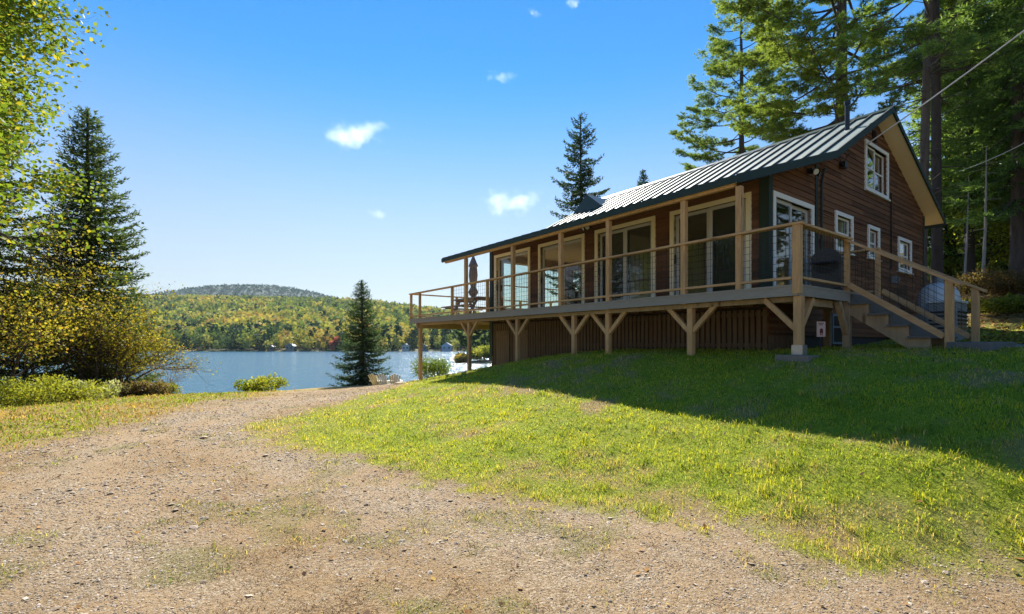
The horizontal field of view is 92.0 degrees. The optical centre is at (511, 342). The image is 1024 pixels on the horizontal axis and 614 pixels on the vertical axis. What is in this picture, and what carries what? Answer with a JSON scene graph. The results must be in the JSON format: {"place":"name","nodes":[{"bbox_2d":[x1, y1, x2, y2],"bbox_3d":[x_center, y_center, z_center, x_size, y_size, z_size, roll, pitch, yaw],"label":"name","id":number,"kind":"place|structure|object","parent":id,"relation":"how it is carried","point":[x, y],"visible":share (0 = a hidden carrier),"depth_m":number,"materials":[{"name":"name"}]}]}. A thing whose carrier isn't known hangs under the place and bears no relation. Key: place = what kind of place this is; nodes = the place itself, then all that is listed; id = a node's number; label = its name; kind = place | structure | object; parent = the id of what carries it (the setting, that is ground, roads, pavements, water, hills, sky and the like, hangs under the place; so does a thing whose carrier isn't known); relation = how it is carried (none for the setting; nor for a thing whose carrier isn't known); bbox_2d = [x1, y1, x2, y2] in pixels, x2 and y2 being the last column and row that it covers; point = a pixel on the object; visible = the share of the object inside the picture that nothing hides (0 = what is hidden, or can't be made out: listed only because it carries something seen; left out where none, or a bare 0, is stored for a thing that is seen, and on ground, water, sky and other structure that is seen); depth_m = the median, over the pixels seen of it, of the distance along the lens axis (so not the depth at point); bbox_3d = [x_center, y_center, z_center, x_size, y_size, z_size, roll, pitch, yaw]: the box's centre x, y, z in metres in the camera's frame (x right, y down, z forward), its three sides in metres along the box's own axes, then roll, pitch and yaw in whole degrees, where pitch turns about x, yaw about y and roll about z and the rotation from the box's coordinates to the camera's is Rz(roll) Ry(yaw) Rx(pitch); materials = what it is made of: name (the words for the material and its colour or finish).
{"place":"outdoors","nodes":[
{"label":"outdoors","id":0,"kind":"place"},
{"bbox_2d":[0,389,294,451],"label":"dry grass","id":1,"kind":"structure","parent":0,"point":[51,420],"depth_m":10.33,"materials":[{"name":"green plant"}]},
{"bbox_2d":[154,286,322,298],"bbox_3d":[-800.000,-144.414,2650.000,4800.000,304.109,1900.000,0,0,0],"label":"mountain","id":2,"kind":"structure","parent":0,"point":[245,292],"depth_m":2357.34,"materials":[{"name":"green plant"}]},
{"bbox_2d":[143,283,336,298],"bbox_3d":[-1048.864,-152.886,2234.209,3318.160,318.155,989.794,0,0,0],"label":"mountain woods","id":3,"kind":"object","parent":2,"relation":"on","point":[226,287],"visible":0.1,"depth_m":2393.31,"materials":[{"name":"green plant"}]},
{"bbox_2d":[0,351,491,393],"bbox_3d":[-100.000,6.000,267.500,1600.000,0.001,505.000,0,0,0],"label":"lake","id":4,"kind":"structure","parent":0,"point":[302,369],"depth_m":120.22,"materials":[{"name":"blue liquid"}]},
{"bbox_2d":[144,314,466,350],"bbox_3d":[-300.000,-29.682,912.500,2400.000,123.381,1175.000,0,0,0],"label":"hillside","id":5,"kind":"structure","parent":0,"point":[297,349],"depth_m":352.93,"materials":[{"name":"green plant"}]},
{"bbox_2d":[0,320,489,350],"bbox_3d":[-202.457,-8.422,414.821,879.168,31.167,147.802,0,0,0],"label":"woods","id":6,"kind":"object","parent":5,"relation":"on","point":[241,336],"visible":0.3,"depth_m":365.94,"materials":[{"name":"green plant"}]},
{"bbox_2d":[11,293,483,329],"bbox_3d":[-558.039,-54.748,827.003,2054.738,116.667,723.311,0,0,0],"label":"hillside woods","id":7,"kind":"object","parent":5,"relation":"on","point":[228,311],"visible":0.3,"depth_m":684.69,"materials":[{"name":"green plant"}]},
{"bbox_2d":[267,345,275,350],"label":"cottage","id":8,"kind":"structure","parent":5,"relation":"on","point":[273,348],"depth_m":347.00,"materials":[{"name":"black metal"}]},
{"bbox_2d":[285,343,295,350],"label":"cottage","id":9,"kind":"structure","parent":5,"relation":"on","point":[290,347],"depth_m":346.60,"materials":[{"name":"black metal"}]},
{"bbox_2d":[328,336,340,349],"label":"red maple","id":10,"kind":"object","parent":5,"relation":"on","point":[333,343],"visible":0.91,"depth_m":350.27,"materials":[{"name":"brown plant"}]},
{"bbox_2d":[402,344,409,350],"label":"cottage","id":11,"kind":"structure","parent":5,"relation":"on","point":[405,347],"depth_m":346.60,"materials":[{"name":"black metal"}]},
{"bbox_2d":[441,343,452,350],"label":"cottage","id":12,"kind":"structure","parent":5,"relation":"on","point":[446,347],"depth_m":346.20,"materials":[{"name":"black metal"}]},
{"bbox_2d":[0,0,944,311],"label":"sky","id":13,"kind":"structure","parent":0,"point":[327,147],"materials":[{"name":"blue"}]},
{"bbox_2d":[455,360,491,363],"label":"point of land","id":14,"kind":"object","parent":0,"point":[483,362],"visible":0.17,"depth_m":144.68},
{"bbox_2d":[454,352,466,362],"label":"shore bush","id":15,"kind":"object","parent":14,"relation":"on","point":[459,357],"visible":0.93,"depth_m":148.49,"materials":[{"name":"green plant"}]},
{"bbox_2d":[454,329,481,346],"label":"pine tree","id":16,"kind":"object","parent":14,"relation":"on","point":[462,339],"visible":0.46,"depth_m":165.11,"materials":[{"name":"green plant"}]},
{"bbox_2d":[466,345,489,360],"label":"shore bush","id":17,"kind":"object","parent":14,"relation":"on","point":[477,354],"visible":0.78,"depth_m":147.93,"materials":[{"name":"green plant"}]},
{"bbox_2d":[472,330,489,359],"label":"pine tree","id":18,"kind":"object","parent":14,"relation":"on","point":[483,339],"visible":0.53,"depth_m":168.69,"materials":[{"name":"green plant"}]},
{"bbox_2d":[480,347,491,359],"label":"shore bush","id":19,"kind":"object","parent":14,"relation":"on","point":[489,357],"visible":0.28,"depth_m":149.39,"materials":[{"name":"green plant"}]},
{"bbox_2d":[0,273,1023,613],"bbox_3d":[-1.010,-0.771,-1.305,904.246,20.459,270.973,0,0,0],"label":"ground","id":20,"kind":"structure","parent":0,"point":[692,575],"depth_m":4.14,"materials":[{"name":"soil"}]},
{"bbox_2d":[0,373,72,406],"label":"bush","id":21,"kind":"object","parent":20,"relation":"on","point":[14,388],"visible":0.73,"depth_m":12.68,"materials":[{"name":"green plant"}]},
{"bbox_2d":[0,66,85,385],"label":"hemlock tree","id":22,"kind":"object","parent":20,"relation":"on","point":[26,269],"visible":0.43,"depth_m":16.06,"materials":[{"name":"green plant"}]},
{"bbox_2d":[0,268,96,401],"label":"sapling","id":23,"kind":"object","parent":20,"relation":"on","point":[19,351],"visible":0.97,"depth_m":13.80,"materials":[{"name":"green plant"}]},
{"bbox_2d":[2,372,118,404],"bbox_3d":[-12.306,1.327,13.348,2.936,1.040,1.934,0,0,25],"label":"bush","id":24,"kind":"object","parent":20,"relation":"on","point":[79,394],"visible":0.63,"depth_m":13.32,"materials":[{"name":"green plant"}]},
{"bbox_2d":[0,0,143,274],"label":"maple tree","id":25,"kind":"object","parent":20,"relation":"on","point":[15,26],"visible":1,"depth_m":12.26,"materials":[{"name":"green plant"}]},
{"bbox_2d":[2,105,173,386],"bbox_3d":[-17.017,-3.286,20.020,5.488,12.594,5.786,0,0,-23],"label":"spruce tree","id":26,"kind":"object","parent":20,"relation":"on","point":[92,152],"visible":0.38,"depth_m":19.64,"materials":[{"name":"green plant"}]},
{"bbox_2d":[51,378,127,399],"bbox_3d":[-12.434,1.451,14.453,1.858,0.814,1.949,0,0,-29],"label":"bush","id":27,"kind":"object","parent":20,"relation":"on","point":[115,392],"visible":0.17,"depth_m":14.21,"materials":[{"name":"green plant"}]},
{"bbox_2d":[6,268,173,385],"bbox_3d":[-15.431,-0.135,18.220,5.226,4.856,5.597,0,0,41],"label":"sapling","id":28,"kind":"object","parent":20,"relation":"on","point":[99,343],"visible":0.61,"depth_m":17.75,"materials":[{"name":"green plant"}]},
{"bbox_2d":[0,208,182,382],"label":"sapling","id":29,"kind":"object","parent":20,"relation":"on","point":[64,363],"visible":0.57,"depth_m":16.24,"materials":[{"name":"green plant"}]},
{"bbox_2d":[38,306,220,389],"bbox_3d":[-14.445,0.400,19.076,5.113,3.903,4.353,0,0,-17],"label":"sapling","id":30,"kind":"object","parent":20,"relation":"on","point":[122,351],"visible":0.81,"depth_m":18.75,"materials":[{"name":"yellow plant"}]},
{"bbox_2d":[107,379,171,396],"bbox_3d":[-12.044,1.527,15.794,2.461,0.796,1.232,0,0,0],"label":"bush","id":31,"kind":"object","parent":20,"relation":"on","point":[142,388],"visible":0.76,"depth_m":15.46,"materials":[{"name":"green plant"}]},
{"bbox_2d":[142,379,183,393],"bbox_3d":[-11.896,1.608,16.587,1.432,0.775,1.127,0,0,0],"label":"bush","id":32,"kind":"object","parent":20,"relation":"on","point":[174,388],"visible":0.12,"depth_m":16.65,"materials":[{"name":"green plant"}]},
{"bbox_2d":[135,350,203,384],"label":"bare sapling","id":33,"kind":"object","parent":20,"relation":"on","point":[167,376],"visible":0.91,"depth_m":17.50,"materials":[{"name":"brown plant"}]},
{"bbox_2d":[234,373,288,391],"bbox_3d":[-9.907,1.710,19.454,1.745,1.058,1.610,0,0,0],"label":"bush","id":34,"kind":"object","parent":20,"relation":"on","point":[262,383],"visible":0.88,"depth_m":19.23,"materials":[{"name":"green plant"}]},
{"bbox_2d":[325,280,391,386],"bbox_3d":[-10.357,-0.279,33.938,4.640,8.240,4.245,0,0,-25],"label":"spruce tree","id":35,"kind":"object","parent":20,"relation":"on","point":[364,345],"visible":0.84,"depth_m":33.65,"materials":[{"name":"green plant"}]},
{"bbox_2d":[368,373,387,384],"bbox_3d":[-7.442,2.193,27.445,0.820,1.026,1.008,0,0,31],"label":"lawn chair","id":36,"kind":"object","parent":20,"relation":"on","point":[374,381],"visible":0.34,"depth_m":27.17,"materials":[{"name":"paint"}]},
{"bbox_2d":[376,374,389,384],"bbox_3d":[-7.086,2.193,27.437,0.820,1.026,1.008,0,0,8],"label":"lawn chair","id":37,"kind":"object","parent":20,"relation":"on","point":[383,379],"visible":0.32,"depth_m":27.10,"materials":[{"name":"paint"}]},
{"bbox_2d":[387,374,402,383],"bbox_3d":[-6.494,2.193,27.438,0.820,1.026,1.008,0,0,-12],"label":"lawn chair","id":38,"kind":"object","parent":20,"relation":"on","point":[395,379],"visible":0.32,"depth_m":27.11,"materials":[{"name":"paint"}]},
{"bbox_2d":[410,353,455,377],"bbox_3d":[-3.675,1.363,23.201,2.272,1.890,2.678,0,0,0],"label":"bush","id":39,"kind":"object","parent":20,"relation":"on","point":[434,367],"visible":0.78,"depth_m":22.68,"materials":[{"name":"green plant"}]},
{"bbox_2d":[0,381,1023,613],"bbox_3d":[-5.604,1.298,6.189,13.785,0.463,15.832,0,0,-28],"label":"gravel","id":40,"kind":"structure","parent":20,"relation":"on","point":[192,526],"depth_m":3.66,"materials":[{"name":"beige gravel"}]},
{"bbox_2d":[0,384,859,613],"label":"drive weeds","id":41,"kind":"object","parent":40,"relation":"on","point":[477,515],"visible":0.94,"depth_m":3.86,"materials":[{"name":"green plant"}]},
{"bbox_2d":[1,273,1023,613],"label":"fallen leaves","id":42,"kind":"object","parent":20,"relation":"on","point":[983,339],"visible":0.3,"depth_m":7.67,"materials":[{"name":"brown plant"}]},
{"bbox_2d":[545,112,609,298],"bbox_3d":[4.926,-7.572,36.021,5.780,18.196,6.019,0,0,-37],"label":"spruce tree","id":43,"kind":"object","parent":20,"relation":"on","point":[578,190],"visible":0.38,"depth_m":35.58,"materials":[{"name":"green plant"}]},
{"bbox_2d":[218,319,1023,605],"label":"lawn grass","id":44,"kind":"structure","parent":20,"relation":"on","point":[854,347],"depth_m":5.71,"materials":[{"name":"green plant"}]},
{"bbox_2d":[636,169,649,186],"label":"spruce tree","id":45,"kind":"object","parent":20,"relation":"on","point":[644,178],"visible":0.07,"depth_m":59.78,"materials":[{"name":"green plant"}]},
{"bbox_2d":[441,100,945,365],"bbox_3d":[5.646,-2.030,15.936,12.320,8.160,10.220,0,0,-37],"label":"cabin","id":46,"kind":"object","parent":20,"relation":"on","point":[878,192],"visible":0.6,"depth_m":12.59,"materials":[{"name":"brown wood"}]},
{"bbox_2d":[496,331,509,364],"bbox_3d":[-0.316,0.370,16.728,0.036,1.560,0.740,0,0,-37],"label":"door","id":47,"kind":"structure","parent":46,"relation":"in","point":[502,337],"depth_m":16.72,"materials":[{"name":"brown wood"}]},
{"bbox_2d":[494,247,530,310],"bbox_3d":[0.024,-1.955,16.363,0.138,2.130,1.970,0,0,-37],"label":"sliding door","id":48,"kind":"structure","parent":46,"relation":"in","point":[527,250],"depth_m":16.87,"materials":[{"name":"beige wood"}]},
{"bbox_2d":[503,262,527,308],"bbox_3d":[0.216,-2.050,18.014,1.380,1.680,0.030,0,0,-37],"label":"window","id":49,"kind":"structure","parent":46,"relation":"in","point":[503,262],"depth_m":17.70,"materials":[{"name":"beige glass"}]},
{"bbox_2d":[514,330,527,361],"bbox_3d":[0.280,0.370,15.925,0.036,1.560,0.740,0,0,-37],"label":"door","id":50,"kind":"structure","parent":46,"relation":"in","point":[524,336],"depth_m":15.81,"materials":[{"name":"brown wood"}]},
{"bbox_2d":[545,267,564,304],"bbox_3d":[1.501,-2.050,18.968,1.380,1.680,0.030,0,0,-37],"label":"window","id":51,"kind":"structure","parent":46,"relation":"in","point":[545,267],"depth_m":19.36,"materials":[{"name":"beige glass"}]},
{"bbox_2d":[538,233,584,306],"bbox_3d":[1.448,-1.955,14.444,0.138,2.130,1.990,0,0,-37],"label":"sliding door","id":52,"kind":"structure","parent":46,"relation":"in","point":[581,237],"depth_m":14.56,"materials":[{"name":"beige wood"}]},
{"bbox_2d":[566,280,580,304],"bbox_3d":[2.141,-1.380,14.919,0.897,0.980,0.980,0,0,19],"label":"armchair","id":53,"kind":"object","parent":46,"relation":"on","point":[570,287],"visible":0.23,"depth_m":14.56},
{"bbox_2d":[594,216,655,301],"bbox_3d":[2.859,-1.955,12.546,0.138,2.130,1.960,0,0,-37],"label":"sliding door","id":54,"kind":"structure","parent":46,"relation":"in","point":[651,220],"depth_m":12.52,"materials":[{"name":"beige wood"}]},
{"bbox_2d":[670,192,751,294],"bbox_3d":[4.254,-1.955,10.667,0.138,2.130,1.900,0,0,-37],"label":"sliding door","id":55,"kind":"structure","parent":46,"relation":"in","point":[747,202],"depth_m":10.64,"materials":[{"name":"beige wood"}]},
{"bbox_2d":[773,190,814,285],"bbox_3d":[5.816,-1.940,10.272,1.820,2.100,0.138,0,0,-37],"label":"sliding door","id":56,"kind":"structure","parent":46,"relation":"in","point":[776,195],"depth_m":10.26,"materials":[{"name":"white wood"}]},
{"bbox_2d":[807,168,821,176],"bbox_3d":[6.414,-3.615,10.479,0.288,0.210,0.258,0,0,-37],"label":"floodlight","id":57,"kind":"object","parent":46,"relation":"attached to","point":[817,171],"visible":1,"depth_m":10.43,"materials":[{"name":"black metal"}]},
{"bbox_2d":[832,314,841,343],"bbox_3d":[7.612,-0.320,11.537,0.650,0.700,0.026,0,0,-37],"label":"window","id":58,"kind":"structure","parent":46,"relation":"in","point":[836,329],"depth_m":11.47,"materials":[{"name":"grey paint"}]},
{"bbox_2d":[838,154,849,169],"bbox_3d":[7.639,-4.269,11.461,0.609,0.339,0.162,0,0,-37],"label":"junction box","id":59,"kind":"object","parent":46,"relation":"attached to","point":[843,165],"visible":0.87,"depth_m":11.55,"materials":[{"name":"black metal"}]},
{"bbox_2d":[834,210,854,255],"bbox_3d":[7.897,-2.600,11.798,1.100,0.960,0.168,0,0,-37],"label":"window","id":60,"kind":"structure","parent":46,"relation":"in","point":[837,213],"depth_m":11.88,"materials":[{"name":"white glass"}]},
{"bbox_2d":[867,224,879,260],"bbox_3d":[9.438,-2.600,12.942,0.880,0.880,0.168,0,0,-37],"label":"window","id":61,"kind":"structure","parent":46,"relation":"in","point":[869,226],"depth_m":12.94,"materials":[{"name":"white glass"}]},
{"bbox_2d":[864,139,890,201],"bbox_3d":[9.631,-4.535,13.087,1.740,1.310,0.168,0,0,-37],"label":"window","id":62,"kind":"structure","parent":46,"relation":"in","point":[872,190],"depth_m":13.14,"materials":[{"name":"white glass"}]},
{"bbox_2d":[891,276,899,283],"bbox_3d":[10.644,-1.750,13.700,0.140,0.200,0.160,0,0,-37],"label":"electric meter","id":63,"kind":"object","parent":46,"relation":"attached to","point":[893,280],"visible":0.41,"depth_m":13.69,"materials":[{"name":"grey paint"}]},
{"bbox_2d":[897,236,913,274],"bbox_3d":[11.421,-2.525,14.416,1.220,1.010,0.168,0,0,-37],"label":"window","id":64,"kind":"structure","parent":46,"relation":"in","point":[906,241],"depth_m":14.53,"materials":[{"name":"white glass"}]},
{"bbox_2d":[409,185,987,379],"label":"deck","id":65,"kind":"structure","parent":20,"relation":"on","point":[876,311],"depth_m":8.82,"materials":[{"name":"wood"}]},
{"bbox_2d":[441,296,489,313],"bbox_3d":[-1.430,-1.248,18.217,1.700,0.763,1.800,0,0,-37],"label":"picnic table","id":66,"kind":"object","parent":65,"relation":"on","point":[470,304],"visible":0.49,"depth_m":17.86,"materials":[{"name":"brown wood"}]},
{"bbox_2d":[468,257,477,312],"bbox_3d":[-1.430,-2.100,18.217,0.520,2.420,0.520,0,0,-37],"label":"patio umbrella","id":67,"kind":"object","parent":65,"relation":"on","point":[473,272],"visible":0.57,"depth_m":18.11,"materials":[{"name":"brown fabric"}]},
{"bbox_2d":[811,248,843,290],"bbox_3d":[6.204,-1.349,9.623,0.544,0.903,1.040,0,0,42],"label":"grill","id":68,"kind":"object","parent":65,"relation":"on","point":[827,264],"visible":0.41,"depth_m":9.35,"materials":[{"name":"black metal"}]},
{"bbox_2d":[668,0,812,170],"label":"pine tree","id":69,"kind":"object","parent":20,"relation":"on","point":[765,80],"visible":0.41,"depth_m":37.46,"materials":[{"name":"green plant"}]},
{"bbox_2d":[774,355,819,361],"bbox_3d":[4.404,0.278,7.578,0.596,0.190,0.516,0,0,-37],"label":"concrete footing","id":70,"kind":"object","parent":20,"relation":"on","point":[803,358],"visible":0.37,"depth_m":7.38,"materials":[{"name":"grey concrete"}]},
{"bbox_2d":[817,321,824,350],"bbox_3d":[5.066,-0.029,8.092,0.170,0.640,0.053,0,0,-14],"label":"yard sign","id":71,"kind":"object","parent":20,"relation":"on","point":[820,329],"visible":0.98,"depth_m":8.09,"materials":[{"name":"white metal"}]},
{"bbox_2d":[702,0,1004,143],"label":"pine tree","id":72,"kind":"object","parent":20,"relation":"on","point":[809,56],"visible":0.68,"depth_m":25.75,"materials":[{"name":"green plant"}]},
{"bbox_2d":[817,0,1023,283],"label":"pine tree","id":73,"kind":"object","parent":20,"relation":"on","point":[936,109],"visible":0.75,"depth_m":18.45,"materials":[{"name":"green plant"}]},
{"bbox_2d":[834,0,1020,285],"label":"pine tree","id":74,"kind":"object","parent":20,"relation":"on","point":[928,49],"visible":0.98,"depth_m":17.67,"materials":[{"name":"green plant"}]},
{"bbox_2d":[917,277,960,321],"bbox_3d":[11.588,-0.956,13.436,0.910,1.640,0.910,0,0,-37],"label":"propane tank","id":75,"kind":"object","parent":20,"relation":"on","point":[940,284],"visible":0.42,"depth_m":13.30,"materials":[{"name":"metal"}]},
{"bbox_2d":[925,299,967,340],"bbox_3d":[11.153,-0.560,12.668,1.055,1.020,0.655,0,0,-37],"label":"generator","id":76,"kind":"object","parent":20,"relation":"on","point":[957,317],"visible":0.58,"depth_m":12.42,"materials":[{"name":"grey paint"}]},
{"bbox_2d":[901,1,1010,278],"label":"conifer tree","id":77,"kind":"object","parent":20,"relation":"on","point":[947,251],"visible":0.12,"depth_m":26.23,"materials":[{"name":"green plant"}]},
{"bbox_2d":[900,0,1023,278],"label":"spruce tree","id":78,"kind":"object","parent":20,"relation":"on","point":[971,260],"visible":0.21,"depth_m":23.83,"materials":[{"name":"green plant"}]},
{"bbox_2d":[953,175,970,277],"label":"dead tree","id":79,"kind":"object","parent":20,"relation":"on","point":[965,260],"visible":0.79,"depth_m":21.47,"materials":[{"name":"grey wood"}]},
{"bbox_2d":[928,171,1001,279],"bbox_3d":[24.338,-6.235,28.031,8.535,8.814,6.949,0,0,0],"label":"young tree","id":80,"kind":"object","parent":20,"relation":"on","point":[953,246],"visible":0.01,"depth_m":26.44,"materials":[{"name":"green plant"}]},
{"bbox_2d":[911,0,1023,282],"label":"spruce tree","id":81,"kind":"object","parent":20,"relation":"on","point":[1013,164],"visible":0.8,"depth_m":21.13,"materials":[{"name":"green plant"}]},
{"bbox_2d":[928,196,1009,275],"bbox_3d":[23.936,-5.619,24.579,5.377,5.559,7.001,0,0,20],"label":"young tree","id":82,"kind":"object","parent":20,"relation":"on","point":[1002,235],"visible":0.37,"depth_m":24.32,"materials":[{"name":"green plant"}]},
{"bbox_2d":[949,178,1010,235],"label":"young tree","id":83,"kind":"object","parent":20,"relation":"on","point":[993,203],"visible":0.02,"depth_m":24.40,"materials":[{"name":"green plant"}]},
{"bbox_2d":[946,342,1015,350],"bbox_3d":[7.450,0.085,7.821,1.800,0.200,0.500,0,0,-37],"label":"stair landing","id":84,"kind":"object","parent":20,"relation":"on","point":[988,346],"visible":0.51,"depth_m":7.30,"materials":[{"name":"concrete"}]},
{"bbox_2d":[962,298,999,310],"bbox_3d":[15.413,-1.175,16.279,1.800,0.567,2.296,0,0,0],"label":"bracken","id":85,"kind":"object","parent":20,"relation":"on","point":[969,305],"visible":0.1,"depth_m":16.04,"materials":[{"name":"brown plant"}]},
{"bbox_2d":[971,146,999,275],"bbox_3d":[19.621,-5.011,20.448,0.921,6.302,0.885,0,0,0],"label":"dead tree","id":86,"kind":"object","parent":20,"relation":"on","point":[984,239],"visible":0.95,"depth_m":20.46,"materials":[{"name":"grey wood"}]},
{"bbox_2d":[955,263,1021,294],"bbox_3d":[18.288,-2.390,19.294,2.511,1.338,1.937,0,0,39],"label":"bracken","id":87,"kind":"object","parent":20,"relation":"on","point":[967,279],"visible":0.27,"depth_m":19.18,"materials":[{"name":"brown plant"}]},
{"bbox_2d":[957,2,1023,272],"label":"conifer tree","id":88,"kind":"object","parent":20,"relation":"on","point":[1004,267],"depth_m":26.86,"materials":[{"name":"green plant"}]},
{"bbox_2d":[963,295,1023,308],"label":"bracken","id":89,"kind":"object","parent":20,"relation":"on","point":[983,299],"visible":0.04,"depth_m":16.08,"materials":[{"name":"green plant"}]},
{"bbox_2d":[977,269,1023,296],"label":"bracken","id":90,"kind":"object","parent":20,"relation":"on","point":[1005,285],"visible":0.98,"depth_m":17.59,"materials":[{"name":"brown plant"}]},
{"bbox_2d":[980,292,1023,314],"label":"bracken","id":91,"kind":"object","parent":20,"relation":"on","point":[1008,304],"visible":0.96,"depth_m":14.82,"materials":[{"name":"green plant"}]},
{"bbox_3d":[17.933,-6.820,7.291,0.340,13.771,0.340,0,0,0],"label":"utility pole","id":92,"kind":"object","parent":20,"relation":"on","visible":0},
{"bbox_2d":[865,30,1023,145],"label":"power cable","id":93,"kind":"object","parent":92,"relation":"attached to","point":[946,87],"visible":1,"depth_m":11.64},
{"bbox_2d":[959,143,1023,171],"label":"telephone cable","id":94,"kind":"object","parent":92,"relation":"attached to","point":[991,158],"visible":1,"depth_m":16.71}
]}

